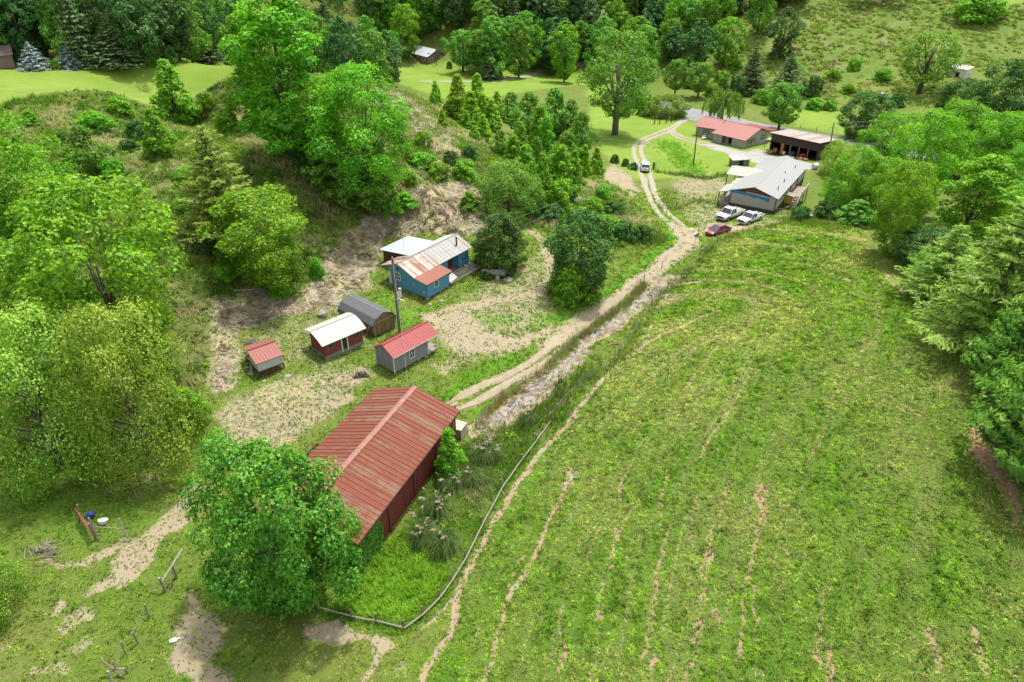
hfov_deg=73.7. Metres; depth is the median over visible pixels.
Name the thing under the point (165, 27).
broadleaf tree
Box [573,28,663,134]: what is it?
sycamore tree
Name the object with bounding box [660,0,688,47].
broadleaf tree
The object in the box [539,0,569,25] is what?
broadleaf tree
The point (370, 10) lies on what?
wood
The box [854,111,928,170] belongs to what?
walnut tree
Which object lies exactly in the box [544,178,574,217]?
young tree
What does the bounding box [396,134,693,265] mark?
power line
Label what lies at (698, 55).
broadleaf tree
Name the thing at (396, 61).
broadleaf tree
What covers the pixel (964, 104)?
walnut tree
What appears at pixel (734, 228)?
dirt track
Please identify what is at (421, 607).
rail fence
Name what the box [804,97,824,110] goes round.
shrub
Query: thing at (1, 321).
broadleaf tree
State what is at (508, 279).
boulder
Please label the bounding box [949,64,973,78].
shed
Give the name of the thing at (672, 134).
farm lane
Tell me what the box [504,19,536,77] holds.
broadleaf tree
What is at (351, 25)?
broadleaf tree
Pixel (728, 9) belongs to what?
broadleaf tree
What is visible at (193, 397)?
shrub
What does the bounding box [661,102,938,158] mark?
road
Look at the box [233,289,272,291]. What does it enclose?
fallen log
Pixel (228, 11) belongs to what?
broadleaf tree
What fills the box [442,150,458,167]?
shrub
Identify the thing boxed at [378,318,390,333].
door
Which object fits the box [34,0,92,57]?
broadleaf tree
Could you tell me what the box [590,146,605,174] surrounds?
young tree
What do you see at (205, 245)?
shrub
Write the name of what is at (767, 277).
pasture grass
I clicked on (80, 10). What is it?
broadleaf tree
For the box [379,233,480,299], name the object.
house
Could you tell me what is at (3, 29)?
broadleaf tree
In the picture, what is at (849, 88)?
shrub
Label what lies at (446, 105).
young tree
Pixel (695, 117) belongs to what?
road
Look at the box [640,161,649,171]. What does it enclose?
parked car
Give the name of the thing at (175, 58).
shrub
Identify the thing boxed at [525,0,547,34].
broadleaf tree
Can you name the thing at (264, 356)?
chicken coop
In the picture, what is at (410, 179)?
shrub
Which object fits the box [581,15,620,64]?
broadleaf tree
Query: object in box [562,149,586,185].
young tree
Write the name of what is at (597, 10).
pine tree
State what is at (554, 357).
wire fence
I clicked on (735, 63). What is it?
shrub
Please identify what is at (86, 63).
shrub
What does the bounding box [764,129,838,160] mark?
open shed
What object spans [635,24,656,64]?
broadleaf tree
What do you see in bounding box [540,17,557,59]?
broadleaf tree
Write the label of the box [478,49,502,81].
spruce tree
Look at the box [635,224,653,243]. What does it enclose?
shrub
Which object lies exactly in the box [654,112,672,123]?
swing frame
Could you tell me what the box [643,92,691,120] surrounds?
shrub
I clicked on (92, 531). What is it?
gate
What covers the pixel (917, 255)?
shrub
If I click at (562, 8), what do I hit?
broadleaf tree
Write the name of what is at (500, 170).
shrub
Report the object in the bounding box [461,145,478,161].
shrub
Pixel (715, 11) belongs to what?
broadleaf tree
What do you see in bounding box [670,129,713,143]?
farm lane
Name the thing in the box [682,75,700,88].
shrub
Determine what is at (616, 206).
shrub
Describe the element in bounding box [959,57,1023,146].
oak tree
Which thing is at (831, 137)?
utility pole
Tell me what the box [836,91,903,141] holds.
oak tree
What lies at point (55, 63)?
shrub
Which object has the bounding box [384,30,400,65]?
broadleaf tree
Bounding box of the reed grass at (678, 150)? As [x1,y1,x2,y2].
[306,138,863,639]
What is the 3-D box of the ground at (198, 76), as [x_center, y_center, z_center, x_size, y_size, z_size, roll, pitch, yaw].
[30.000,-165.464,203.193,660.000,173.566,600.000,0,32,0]
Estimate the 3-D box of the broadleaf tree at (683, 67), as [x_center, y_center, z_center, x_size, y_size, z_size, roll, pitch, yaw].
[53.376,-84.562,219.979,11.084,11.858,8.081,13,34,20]
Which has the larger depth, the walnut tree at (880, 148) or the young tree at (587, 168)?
the walnut tree at (880, 148)
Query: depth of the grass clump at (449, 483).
59.40 m
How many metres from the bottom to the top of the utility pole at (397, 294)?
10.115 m
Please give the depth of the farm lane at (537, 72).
261.94 m
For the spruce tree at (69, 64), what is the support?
on the ground at (198, 76)
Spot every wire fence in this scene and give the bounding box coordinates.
[112,604,149,670]
[133,465,191,498]
[475,261,662,427]
[551,236,718,416]
[657,169,727,176]
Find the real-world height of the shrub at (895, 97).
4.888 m
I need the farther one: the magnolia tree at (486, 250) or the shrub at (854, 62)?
the shrub at (854, 62)
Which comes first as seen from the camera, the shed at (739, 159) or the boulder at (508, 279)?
the boulder at (508, 279)
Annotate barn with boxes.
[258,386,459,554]
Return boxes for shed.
[304,312,365,359]
[338,294,396,336]
[373,321,438,372]
[728,154,751,165]
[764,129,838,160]
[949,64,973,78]
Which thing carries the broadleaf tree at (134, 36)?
on the ground at (198, 76)
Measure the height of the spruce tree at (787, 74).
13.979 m
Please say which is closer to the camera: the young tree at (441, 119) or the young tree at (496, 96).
the young tree at (441, 119)
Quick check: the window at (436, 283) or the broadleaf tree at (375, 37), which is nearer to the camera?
the window at (436, 283)
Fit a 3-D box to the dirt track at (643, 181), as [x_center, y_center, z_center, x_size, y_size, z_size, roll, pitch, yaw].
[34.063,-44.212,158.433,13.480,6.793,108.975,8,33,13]
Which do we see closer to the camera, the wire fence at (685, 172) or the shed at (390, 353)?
the shed at (390, 353)
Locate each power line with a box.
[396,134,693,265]
[397,130,694,258]
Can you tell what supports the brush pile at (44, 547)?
on the ground at (198, 76)
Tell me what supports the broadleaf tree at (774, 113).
on the ground at (198, 76)
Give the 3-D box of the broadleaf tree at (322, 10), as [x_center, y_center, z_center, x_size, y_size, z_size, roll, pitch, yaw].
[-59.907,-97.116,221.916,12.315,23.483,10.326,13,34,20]
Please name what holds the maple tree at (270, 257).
on the ground at (198, 76)
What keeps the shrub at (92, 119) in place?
on the ground at (198, 76)
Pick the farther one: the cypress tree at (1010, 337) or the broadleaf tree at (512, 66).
the broadleaf tree at (512, 66)
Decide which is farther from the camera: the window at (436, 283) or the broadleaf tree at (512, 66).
the broadleaf tree at (512, 66)
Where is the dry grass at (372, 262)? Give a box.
[0,86,753,497]
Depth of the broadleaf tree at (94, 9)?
152.80 m
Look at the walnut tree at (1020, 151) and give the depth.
114.78 m
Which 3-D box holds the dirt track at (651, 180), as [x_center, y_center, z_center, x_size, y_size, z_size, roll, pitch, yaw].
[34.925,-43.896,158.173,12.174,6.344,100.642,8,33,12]
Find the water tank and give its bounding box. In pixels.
[811,163,818,169]
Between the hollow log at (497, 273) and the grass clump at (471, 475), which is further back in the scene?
the hollow log at (497, 273)
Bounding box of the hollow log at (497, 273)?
[481,269,506,279]
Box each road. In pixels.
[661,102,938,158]
[675,110,705,121]
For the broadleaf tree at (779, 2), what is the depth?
270.17 m
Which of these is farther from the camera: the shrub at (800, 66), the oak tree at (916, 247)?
the shrub at (800, 66)
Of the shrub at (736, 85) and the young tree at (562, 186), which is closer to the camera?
the young tree at (562, 186)
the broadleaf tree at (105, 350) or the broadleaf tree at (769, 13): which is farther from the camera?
the broadleaf tree at (769, 13)
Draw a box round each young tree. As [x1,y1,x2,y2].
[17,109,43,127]
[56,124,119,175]
[140,107,177,159]
[148,58,202,125]
[184,147,214,161]
[298,141,349,192]
[322,164,366,211]
[343,160,399,214]
[380,177,401,219]
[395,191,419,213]
[403,143,415,164]
[428,80,443,106]
[433,426,468,484]
[438,109,448,127]
[442,101,452,114]
[446,73,470,117]
[457,90,480,128]
[457,190,480,211]
[460,110,472,128]
[469,125,481,139]
[470,73,488,108]
[473,114,492,141]
[475,94,493,125]
[483,98,502,131]
[488,129,508,154]
[493,91,504,114]
[496,91,521,121]
[498,134,520,172]
[506,91,553,138]
[511,121,533,156]
[512,144,537,183]
[521,105,550,156]
[530,136,551,169]
[531,153,552,201]
[534,115,555,165]
[537,87,579,137]
[542,144,581,200]
[546,130,583,165]
[556,99,583,135]
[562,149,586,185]
[564,111,601,153]
[570,207,586,227]
[577,144,592,176]
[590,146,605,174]
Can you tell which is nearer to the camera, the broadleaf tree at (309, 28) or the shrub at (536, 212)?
the shrub at (536, 212)
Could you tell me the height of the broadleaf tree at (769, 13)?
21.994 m
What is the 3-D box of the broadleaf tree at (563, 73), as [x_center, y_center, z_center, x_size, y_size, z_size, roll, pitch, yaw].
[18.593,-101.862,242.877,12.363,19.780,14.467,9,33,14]
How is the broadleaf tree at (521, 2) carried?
on the ground at (198, 76)
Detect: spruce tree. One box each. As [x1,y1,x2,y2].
[16,42,54,71]
[53,41,88,70]
[82,19,145,69]
[193,24,226,64]
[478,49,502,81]
[738,41,769,95]
[764,51,807,98]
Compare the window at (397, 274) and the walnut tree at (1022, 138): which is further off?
the walnut tree at (1022, 138)
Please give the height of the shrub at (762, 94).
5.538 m
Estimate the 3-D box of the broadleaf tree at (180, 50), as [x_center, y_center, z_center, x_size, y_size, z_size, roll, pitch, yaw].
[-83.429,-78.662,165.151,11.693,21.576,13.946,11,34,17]
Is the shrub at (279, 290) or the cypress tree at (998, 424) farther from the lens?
the shrub at (279, 290)
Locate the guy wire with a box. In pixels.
[393,268,407,379]
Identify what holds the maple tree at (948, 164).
on the ground at (198, 76)
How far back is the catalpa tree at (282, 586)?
43.84 m
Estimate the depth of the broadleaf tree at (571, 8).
275.64 m
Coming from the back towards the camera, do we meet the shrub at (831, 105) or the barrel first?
the shrub at (831, 105)
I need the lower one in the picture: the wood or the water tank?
the water tank
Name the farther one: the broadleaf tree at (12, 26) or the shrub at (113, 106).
the broadleaf tree at (12, 26)
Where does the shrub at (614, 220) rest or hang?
on the ground at (198, 76)
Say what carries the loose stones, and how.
on the ground at (198, 76)
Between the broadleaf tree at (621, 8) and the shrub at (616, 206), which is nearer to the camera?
the shrub at (616, 206)
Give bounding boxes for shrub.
[0,556,32,636]
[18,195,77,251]
[46,60,63,69]
[54,131,68,142]
[64,150,84,161]
[71,109,118,134]
[76,52,97,67]
[95,158,124,179]
[105,95,136,116]
[117,139,141,150]
[122,119,153,141]
[131,39,160,66]
[148,205,169,226]
[157,385,211,438]
[162,45,179,63]
[169,165,195,184]
[170,197,193,213]
[192,238,222,254]
[195,91,214,108]
[209,263,236,283]
[211,107,240,134]
[215,48,232,64]
[226,163,254,178]
[265,271,292,301]
[289,141,322,173]
[308,256,325,280]
[404,171,418,186]
[410,151,437,169]
[412,130,432,148]
[424,162,450,180]
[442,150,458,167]
[446,61,452,68]
[451,158,479,182]
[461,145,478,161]
[473,158,545,221]
[524,196,540,215]
[537,202,563,222]
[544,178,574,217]
[544,263,595,308]
[581,196,605,215]
[590,215,620,237]
[594,182,611,198]
[602,199,627,215]
[608,219,638,242]
[610,154,619,163]
[621,158,630,166]
[627,161,637,170]
[635,96,658,116]
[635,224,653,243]
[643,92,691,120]
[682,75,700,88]
[703,83,718,96]
[713,70,729,84]
[721,73,749,99]
[728,59,744,70]
[750,88,773,105]
[788,60,801,69]
[789,206,816,221]
[801,75,826,97]
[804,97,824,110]
[811,200,840,220]
[822,100,838,110]
[823,69,842,81]
[832,199,877,227]
[839,83,858,94]
[847,58,863,70]
[871,67,892,82]
[889,93,907,108]
[904,251,944,277]
[940,0,1011,23]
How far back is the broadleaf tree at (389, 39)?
224.85 m
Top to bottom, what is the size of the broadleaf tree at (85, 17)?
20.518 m
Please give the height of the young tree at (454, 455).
6.208 m
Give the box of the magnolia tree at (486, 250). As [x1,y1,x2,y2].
[470,210,528,280]
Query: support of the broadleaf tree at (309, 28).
on the ground at (198, 76)
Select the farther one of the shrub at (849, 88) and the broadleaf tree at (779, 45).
the broadleaf tree at (779, 45)
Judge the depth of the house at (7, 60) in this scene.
150.28 m
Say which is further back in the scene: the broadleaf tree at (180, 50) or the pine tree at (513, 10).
the pine tree at (513, 10)
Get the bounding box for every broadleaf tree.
[0,0,30,46]
[0,0,41,61]
[0,0,55,53]
[0,4,18,52]
[0,32,9,44]
[0,284,38,385]
[0,296,127,510]
[11,0,57,55]
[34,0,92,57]
[38,295,213,498]
[58,0,104,51]
[70,0,112,55]
[78,0,131,59]
[105,0,158,68]
[125,0,173,62]
[128,0,176,57]
[137,0,192,60]
[160,0,212,62]
[165,0,211,61]
[175,2,217,35]
[191,0,222,58]
[206,0,225,23]
[209,0,231,45]
[216,0,255,58]
[219,0,236,49]
[268,1,307,69]
[294,14,340,74]
[301,13,322,65]
[309,24,340,71]
[311,2,336,35]
[320,14,363,76]
[320,27,360,73]
[337,21,362,64]
[355,15,382,72]
[356,29,396,87]
[362,0,389,32]
[367,43,401,87]
[375,29,406,82]
[377,0,406,30]
[382,0,404,7]
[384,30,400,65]
[389,3,420,58]
[404,0,441,36]
[413,0,445,32]
[432,0,472,30]
[439,29,481,72]
[457,0,483,17]
[461,29,504,67]
[467,0,500,48]
[473,15,506,72]
[478,18,515,61]
[489,0,507,18]
[502,16,523,56]
[504,10,542,70]
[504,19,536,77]
[506,0,527,15]
[510,0,525,11]
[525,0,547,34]
[526,25,547,68]
[530,0,550,21]
[534,28,569,73]
[536,0,565,18]
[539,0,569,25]
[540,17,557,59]
[547,24,580,81]
[556,0,576,28]
[557,20,574,56]
[560,0,591,24]
[572,20,590,60]
[579,0,599,37]
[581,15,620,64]
[584,26,624,78]
[598,0,616,13]
[598,31,623,66]
[603,0,625,32]
[610,10,632,46]
[615,17,645,55]
[621,0,640,20]
[623,15,652,56]
[627,25,660,78]
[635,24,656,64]
[638,0,657,15]
[641,12,660,36]
[643,0,664,27]
[647,0,671,35]
[657,12,693,45]
[658,18,682,59]
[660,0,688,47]
[661,58,692,95]
[663,25,687,65]
[676,0,704,44]
[681,17,720,69]
[682,0,702,34]
[686,61,714,97]
[699,0,737,33]
[706,16,749,66]
[720,0,736,18]
[743,0,776,32]
[760,82,805,130]
[762,6,806,59]
[771,0,783,5]
[818,138,857,178]
[887,31,966,93]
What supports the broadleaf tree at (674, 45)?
on the ground at (198, 76)
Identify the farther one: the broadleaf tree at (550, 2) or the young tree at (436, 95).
the broadleaf tree at (550, 2)
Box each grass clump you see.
[403,505,439,551]
[417,487,456,521]
[424,522,466,560]
[436,469,465,494]
[456,464,490,488]
[465,433,506,467]
[514,409,539,428]
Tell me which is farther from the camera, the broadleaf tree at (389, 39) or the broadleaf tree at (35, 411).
the broadleaf tree at (389, 39)
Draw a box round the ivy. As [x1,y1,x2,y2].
[309,517,383,574]
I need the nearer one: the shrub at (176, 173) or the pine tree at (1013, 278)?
the pine tree at (1013, 278)
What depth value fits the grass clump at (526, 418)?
67.31 m
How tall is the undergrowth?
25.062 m
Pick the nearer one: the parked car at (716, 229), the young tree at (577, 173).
the parked car at (716, 229)
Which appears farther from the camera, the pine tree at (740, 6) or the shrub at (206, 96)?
the pine tree at (740, 6)
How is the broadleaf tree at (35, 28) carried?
on the ground at (198, 76)
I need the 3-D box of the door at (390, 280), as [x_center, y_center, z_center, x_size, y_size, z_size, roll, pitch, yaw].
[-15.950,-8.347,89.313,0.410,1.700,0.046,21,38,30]
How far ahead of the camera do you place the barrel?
54.50 m
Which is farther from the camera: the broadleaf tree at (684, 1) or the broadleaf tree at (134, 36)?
the broadleaf tree at (684, 1)
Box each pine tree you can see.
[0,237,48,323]
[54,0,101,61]
[111,0,146,53]
[164,123,270,242]
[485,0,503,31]
[504,0,521,35]
[581,4,599,59]
[730,0,748,13]
[889,224,984,308]
[905,196,1023,356]
[984,255,1023,307]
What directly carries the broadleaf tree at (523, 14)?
on the ground at (198, 76)
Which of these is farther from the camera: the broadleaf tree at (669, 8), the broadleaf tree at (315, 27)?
the broadleaf tree at (669, 8)
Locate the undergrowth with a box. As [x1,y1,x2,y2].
[0,0,1023,563]
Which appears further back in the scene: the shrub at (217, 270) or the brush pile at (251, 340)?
the shrub at (217, 270)
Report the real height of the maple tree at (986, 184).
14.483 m
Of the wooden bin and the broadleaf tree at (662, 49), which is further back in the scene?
the broadleaf tree at (662, 49)
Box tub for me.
[97,517,107,524]
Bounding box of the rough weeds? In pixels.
[0,69,664,621]
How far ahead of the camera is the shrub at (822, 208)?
111.99 m
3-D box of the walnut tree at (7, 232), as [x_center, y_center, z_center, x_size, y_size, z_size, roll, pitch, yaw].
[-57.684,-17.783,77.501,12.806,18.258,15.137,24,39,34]
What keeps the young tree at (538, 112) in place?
on the ground at (198, 76)
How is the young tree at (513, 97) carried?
on the ground at (198, 76)
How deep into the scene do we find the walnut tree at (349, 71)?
91.78 m
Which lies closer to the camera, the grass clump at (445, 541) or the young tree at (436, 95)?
the grass clump at (445, 541)
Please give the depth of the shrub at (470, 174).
110.30 m
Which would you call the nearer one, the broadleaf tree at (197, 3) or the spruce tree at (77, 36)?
the spruce tree at (77, 36)
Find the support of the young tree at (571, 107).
on the ground at (198, 76)
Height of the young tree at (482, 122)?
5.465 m
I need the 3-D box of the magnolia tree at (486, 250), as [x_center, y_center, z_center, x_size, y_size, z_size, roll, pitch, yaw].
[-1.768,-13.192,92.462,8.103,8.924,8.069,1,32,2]
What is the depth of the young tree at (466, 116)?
144.38 m
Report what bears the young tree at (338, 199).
on the ground at (198, 76)
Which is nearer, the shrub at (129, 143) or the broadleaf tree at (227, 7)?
the shrub at (129, 143)
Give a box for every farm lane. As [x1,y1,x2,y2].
[419,63,587,81]
[666,130,713,147]
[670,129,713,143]
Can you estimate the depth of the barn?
58.47 m
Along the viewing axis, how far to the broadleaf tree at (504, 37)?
258.46 m
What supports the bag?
on the ground at (198, 76)
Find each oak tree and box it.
[544,208,617,298]
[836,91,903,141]
[890,225,978,269]
[933,78,992,126]
[954,111,1023,172]
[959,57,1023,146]
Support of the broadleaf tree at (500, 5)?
on the ground at (198, 76)
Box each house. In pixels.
[0,45,15,68]
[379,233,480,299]
[412,45,444,64]
[694,116,776,148]
[717,155,809,213]
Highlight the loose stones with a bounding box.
[1,209,1021,681]
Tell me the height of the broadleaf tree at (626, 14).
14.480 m
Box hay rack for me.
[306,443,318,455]
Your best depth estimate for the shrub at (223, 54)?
201.58 m
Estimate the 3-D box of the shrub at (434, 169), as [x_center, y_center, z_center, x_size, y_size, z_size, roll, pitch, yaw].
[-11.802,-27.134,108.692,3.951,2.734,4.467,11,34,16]
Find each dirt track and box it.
[447,221,683,403]
[458,212,695,409]
[631,120,682,227]
[639,115,692,220]
[686,223,746,237]
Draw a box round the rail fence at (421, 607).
[316,413,550,629]
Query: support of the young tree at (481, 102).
on the ground at (198, 76)
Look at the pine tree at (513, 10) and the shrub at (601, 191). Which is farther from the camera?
the pine tree at (513, 10)
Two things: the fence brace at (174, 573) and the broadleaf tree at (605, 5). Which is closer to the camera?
the fence brace at (174, 573)
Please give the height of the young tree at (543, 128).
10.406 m
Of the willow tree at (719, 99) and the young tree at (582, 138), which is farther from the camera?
the willow tree at (719, 99)
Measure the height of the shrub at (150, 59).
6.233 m
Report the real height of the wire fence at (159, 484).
1.684 m
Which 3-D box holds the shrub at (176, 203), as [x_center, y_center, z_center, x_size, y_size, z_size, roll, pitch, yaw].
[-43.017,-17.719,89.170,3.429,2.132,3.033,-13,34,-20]
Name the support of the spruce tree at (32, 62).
on the ground at (198, 76)
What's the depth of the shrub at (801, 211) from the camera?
109.62 m
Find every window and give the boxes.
[328,342,333,348]
[395,271,400,280]
[409,348,414,358]
[434,279,438,287]
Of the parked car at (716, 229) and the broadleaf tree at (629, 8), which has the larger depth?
the broadleaf tree at (629, 8)
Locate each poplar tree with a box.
[217,0,340,158]
[218,5,287,126]
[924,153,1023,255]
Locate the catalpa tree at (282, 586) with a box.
[175,427,364,620]
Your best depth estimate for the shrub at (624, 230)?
103.19 m
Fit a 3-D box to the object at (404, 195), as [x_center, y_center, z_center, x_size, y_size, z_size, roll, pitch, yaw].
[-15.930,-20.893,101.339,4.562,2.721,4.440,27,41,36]
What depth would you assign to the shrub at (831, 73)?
228.24 m
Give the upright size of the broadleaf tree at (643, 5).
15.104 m
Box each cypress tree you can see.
[959,293,1023,393]
[964,349,1023,483]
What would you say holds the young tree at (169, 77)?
on the ground at (198, 76)
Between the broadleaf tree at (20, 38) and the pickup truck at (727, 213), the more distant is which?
the broadleaf tree at (20, 38)
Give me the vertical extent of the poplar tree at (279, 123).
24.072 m
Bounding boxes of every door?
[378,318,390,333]
[388,271,391,282]
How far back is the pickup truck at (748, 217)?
111.47 m
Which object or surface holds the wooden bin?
on the ground at (198, 76)
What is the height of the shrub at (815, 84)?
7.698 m
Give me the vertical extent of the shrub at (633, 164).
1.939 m
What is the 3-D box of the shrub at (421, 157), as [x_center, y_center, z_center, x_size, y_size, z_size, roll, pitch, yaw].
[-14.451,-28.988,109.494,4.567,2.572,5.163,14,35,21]
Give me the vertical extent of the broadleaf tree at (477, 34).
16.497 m
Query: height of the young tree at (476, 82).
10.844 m
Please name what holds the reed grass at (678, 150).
on the ground at (198, 76)
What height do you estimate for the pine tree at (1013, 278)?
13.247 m
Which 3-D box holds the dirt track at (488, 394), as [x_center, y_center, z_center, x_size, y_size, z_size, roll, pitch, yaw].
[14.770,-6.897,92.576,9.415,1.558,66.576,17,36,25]
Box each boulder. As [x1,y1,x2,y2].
[316,309,326,317]
[503,277,512,282]
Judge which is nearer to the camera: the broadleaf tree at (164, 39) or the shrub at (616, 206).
the shrub at (616, 206)
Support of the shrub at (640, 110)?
on the ground at (198, 76)
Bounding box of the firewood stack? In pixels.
[352,367,369,377]
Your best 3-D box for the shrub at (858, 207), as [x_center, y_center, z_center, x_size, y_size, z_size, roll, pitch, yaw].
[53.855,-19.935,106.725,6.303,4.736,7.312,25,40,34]
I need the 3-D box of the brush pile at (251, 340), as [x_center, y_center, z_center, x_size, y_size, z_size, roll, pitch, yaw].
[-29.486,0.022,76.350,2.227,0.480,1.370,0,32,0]
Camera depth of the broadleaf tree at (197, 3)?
179.66 m
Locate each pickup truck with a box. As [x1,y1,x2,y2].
[715,206,745,221]
[736,210,764,224]
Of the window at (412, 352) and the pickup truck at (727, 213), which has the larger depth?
the pickup truck at (727, 213)
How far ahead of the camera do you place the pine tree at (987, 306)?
64.87 m
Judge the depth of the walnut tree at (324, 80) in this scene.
94.19 m
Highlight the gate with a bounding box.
[74,504,128,539]
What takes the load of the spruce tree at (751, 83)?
on the ground at (198, 76)
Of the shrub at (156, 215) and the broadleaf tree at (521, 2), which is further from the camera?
the broadleaf tree at (521, 2)
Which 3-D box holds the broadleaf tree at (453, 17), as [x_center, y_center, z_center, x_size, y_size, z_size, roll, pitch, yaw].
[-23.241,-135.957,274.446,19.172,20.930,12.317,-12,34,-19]
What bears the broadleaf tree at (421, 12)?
on the ground at (198, 76)
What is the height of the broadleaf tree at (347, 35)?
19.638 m
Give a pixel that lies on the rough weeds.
(466, 139)
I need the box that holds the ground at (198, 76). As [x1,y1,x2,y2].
[0,0,1023,681]
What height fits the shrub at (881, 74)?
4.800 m
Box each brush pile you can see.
[24,538,62,559]
[242,338,258,344]
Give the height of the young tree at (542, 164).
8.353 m
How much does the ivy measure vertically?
4.160 m
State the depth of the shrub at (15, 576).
46.82 m
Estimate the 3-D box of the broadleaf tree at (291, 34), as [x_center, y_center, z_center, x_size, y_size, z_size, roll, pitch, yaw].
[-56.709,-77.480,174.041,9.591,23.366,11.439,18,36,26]
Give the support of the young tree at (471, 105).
on the ground at (198, 76)
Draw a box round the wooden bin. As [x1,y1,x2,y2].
[456,420,466,439]
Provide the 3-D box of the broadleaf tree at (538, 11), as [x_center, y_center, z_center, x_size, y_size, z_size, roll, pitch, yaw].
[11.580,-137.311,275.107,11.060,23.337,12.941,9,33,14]
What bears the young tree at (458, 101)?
on the ground at (198, 76)
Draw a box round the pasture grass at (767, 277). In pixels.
[411,221,1023,681]
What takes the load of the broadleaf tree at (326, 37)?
on the ground at (198, 76)
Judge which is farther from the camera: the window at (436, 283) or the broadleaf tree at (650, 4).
the broadleaf tree at (650, 4)
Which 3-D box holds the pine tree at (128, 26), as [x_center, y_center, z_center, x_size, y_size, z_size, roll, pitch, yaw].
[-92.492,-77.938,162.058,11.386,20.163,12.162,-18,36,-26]
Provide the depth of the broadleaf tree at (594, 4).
274.92 m
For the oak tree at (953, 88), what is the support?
on the ground at (198, 76)
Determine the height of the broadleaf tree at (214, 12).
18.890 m
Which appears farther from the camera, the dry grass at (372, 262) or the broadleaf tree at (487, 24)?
the broadleaf tree at (487, 24)
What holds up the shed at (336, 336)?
on the ground at (198, 76)
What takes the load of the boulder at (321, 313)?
on the ground at (198, 76)
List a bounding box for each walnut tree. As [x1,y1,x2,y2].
[0,103,84,255]
[286,72,378,174]
[303,59,412,207]
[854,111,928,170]
[921,98,994,176]
[991,142,1023,209]
[1003,110,1023,173]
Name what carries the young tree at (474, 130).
on the ground at (198, 76)
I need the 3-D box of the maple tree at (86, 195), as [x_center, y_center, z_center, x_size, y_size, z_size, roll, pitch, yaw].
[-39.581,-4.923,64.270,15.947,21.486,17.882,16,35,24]
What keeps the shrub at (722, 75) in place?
on the ground at (198, 76)
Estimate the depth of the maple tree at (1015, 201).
90.68 m
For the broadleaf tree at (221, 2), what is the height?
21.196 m
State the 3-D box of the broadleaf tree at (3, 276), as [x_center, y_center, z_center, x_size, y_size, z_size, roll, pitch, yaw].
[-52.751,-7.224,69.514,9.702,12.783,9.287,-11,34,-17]
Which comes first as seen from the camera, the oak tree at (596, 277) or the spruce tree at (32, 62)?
the oak tree at (596, 277)
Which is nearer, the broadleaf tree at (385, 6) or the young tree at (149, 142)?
the young tree at (149, 142)
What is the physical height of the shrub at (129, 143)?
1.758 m
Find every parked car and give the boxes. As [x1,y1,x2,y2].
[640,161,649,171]
[705,223,731,235]
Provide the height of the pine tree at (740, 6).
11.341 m
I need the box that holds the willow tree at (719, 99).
[701,88,745,119]
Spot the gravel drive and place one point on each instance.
(756, 158)
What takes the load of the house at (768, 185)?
on the ground at (198, 76)
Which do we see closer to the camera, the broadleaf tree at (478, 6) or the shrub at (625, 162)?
the shrub at (625, 162)
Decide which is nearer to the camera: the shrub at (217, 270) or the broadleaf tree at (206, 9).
the shrub at (217, 270)
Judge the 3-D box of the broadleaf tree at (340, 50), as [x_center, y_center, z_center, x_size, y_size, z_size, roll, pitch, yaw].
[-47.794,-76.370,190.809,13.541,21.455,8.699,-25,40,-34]
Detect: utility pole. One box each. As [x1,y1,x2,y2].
[391,257,403,331]
[693,128,697,164]
[827,122,834,160]
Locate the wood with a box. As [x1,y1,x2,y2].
[310,0,786,47]
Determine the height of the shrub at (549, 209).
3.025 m
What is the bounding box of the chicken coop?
[241,338,284,378]
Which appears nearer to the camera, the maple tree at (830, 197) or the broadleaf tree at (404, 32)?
the maple tree at (830, 197)
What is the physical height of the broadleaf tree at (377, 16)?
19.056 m
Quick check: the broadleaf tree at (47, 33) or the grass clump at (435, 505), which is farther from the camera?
the broadleaf tree at (47, 33)
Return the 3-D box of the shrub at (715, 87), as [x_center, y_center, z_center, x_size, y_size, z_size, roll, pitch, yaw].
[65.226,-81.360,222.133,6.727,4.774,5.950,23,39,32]
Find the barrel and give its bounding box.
[86,511,94,517]
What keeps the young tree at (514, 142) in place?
on the ground at (198, 76)
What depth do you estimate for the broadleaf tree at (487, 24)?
244.29 m
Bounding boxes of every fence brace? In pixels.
[100,659,128,681]
[149,548,182,592]
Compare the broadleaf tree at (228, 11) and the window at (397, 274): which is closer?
the window at (397, 274)
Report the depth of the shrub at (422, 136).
115.37 m
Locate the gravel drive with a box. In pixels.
[703,144,811,165]
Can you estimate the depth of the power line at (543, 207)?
102.76 m
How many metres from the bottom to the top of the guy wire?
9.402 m
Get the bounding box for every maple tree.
[0,170,189,391]
[191,181,308,288]
[818,180,851,213]
[821,144,886,217]
[852,156,907,226]
[868,160,940,256]
[885,108,975,217]
[965,110,1023,181]
[985,181,1023,255]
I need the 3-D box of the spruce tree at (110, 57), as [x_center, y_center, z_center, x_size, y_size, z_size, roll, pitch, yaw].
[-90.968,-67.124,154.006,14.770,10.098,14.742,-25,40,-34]
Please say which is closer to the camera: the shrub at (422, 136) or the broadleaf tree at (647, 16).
the shrub at (422, 136)
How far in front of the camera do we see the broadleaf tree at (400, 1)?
281.13 m
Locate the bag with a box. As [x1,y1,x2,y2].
[169,637,179,642]

